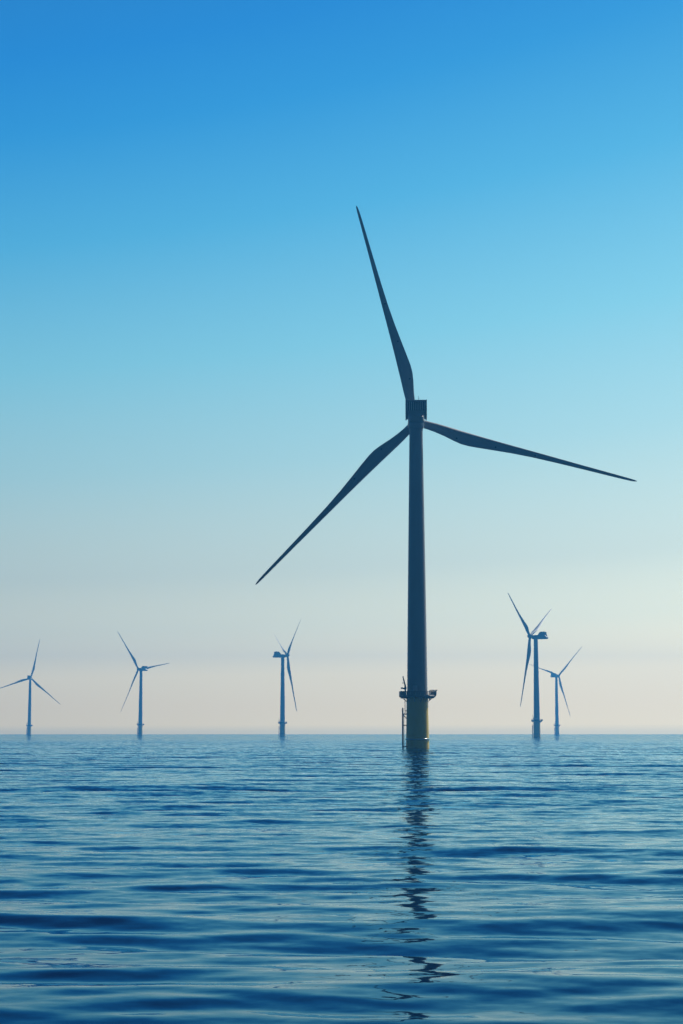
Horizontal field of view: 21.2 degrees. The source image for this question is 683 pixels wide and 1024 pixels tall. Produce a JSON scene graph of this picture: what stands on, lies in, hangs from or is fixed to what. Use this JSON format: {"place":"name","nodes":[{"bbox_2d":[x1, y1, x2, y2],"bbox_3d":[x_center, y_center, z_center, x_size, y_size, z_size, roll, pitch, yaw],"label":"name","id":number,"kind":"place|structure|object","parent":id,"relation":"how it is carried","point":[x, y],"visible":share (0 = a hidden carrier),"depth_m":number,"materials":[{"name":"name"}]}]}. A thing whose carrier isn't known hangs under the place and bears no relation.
{"place":"outdoors","nodes":[
{"label":"outdoors","id":0,"kind":"place"},
{"bbox_2d":[0,734,682,1023],"bbox_3d":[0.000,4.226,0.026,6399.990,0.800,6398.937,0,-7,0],"label":"sea","id":1,"kind":"structure","parent":0,"point":[325,879],"depth_m":52.16,"materials":[{"name":"liquid"}]},
{"bbox_2d":[1,640,60,734],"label":"wind turbine","id":2,"kind":"object","parent":1,"relation":"in","point":[29,725],"visible":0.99,"depth_m":2596.54,"materials":[{"name":"metal"}]},
{"bbox_2d":[117,631,168,734],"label":"wind turbine","id":3,"kind":"object","parent":1,"relation":"in","point":[139,721],"visible":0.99,"depth_m":2218.24,"materials":[{"name":"metal"}]},
{"bbox_2d":[273,620,300,735],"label":"wind turbine","id":4,"kind":"object","parent":1,"relation":"in","point":[281,722],"visible":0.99,"depth_m":1818.16,"materials":[{"name":"metal"}]},
{"bbox_2d":[255,206,635,748],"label":"wind turbine","id":5,"kind":"object","parent":1,"relation":"in","point":[416,695],"visible":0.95,"depth_m":443.30,"materials":[{"name":"grey metal"}]},
{"bbox_2d":[508,593,550,736],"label":"wind turbine","id":6,"kind":"object","parent":1,"relation":"in","point":[536,720],"visible":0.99,"depth_m":1456.30,"materials":[{"name":"metal"}]},
{"bbox_2d":[530,648,580,734],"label":"wind turbine","id":7,"kind":"object","parent":1,"relation":"in","point":[556,725],"visible":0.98,"depth_m":2485.49,"materials":[{"name":"metal"}]},
{"bbox_2d":[0,0,682,733],"label":"sky","id":8,"kind":"structure","parent":0,"point":[197,357],"materials":[{"name":"blue"}]}
]}

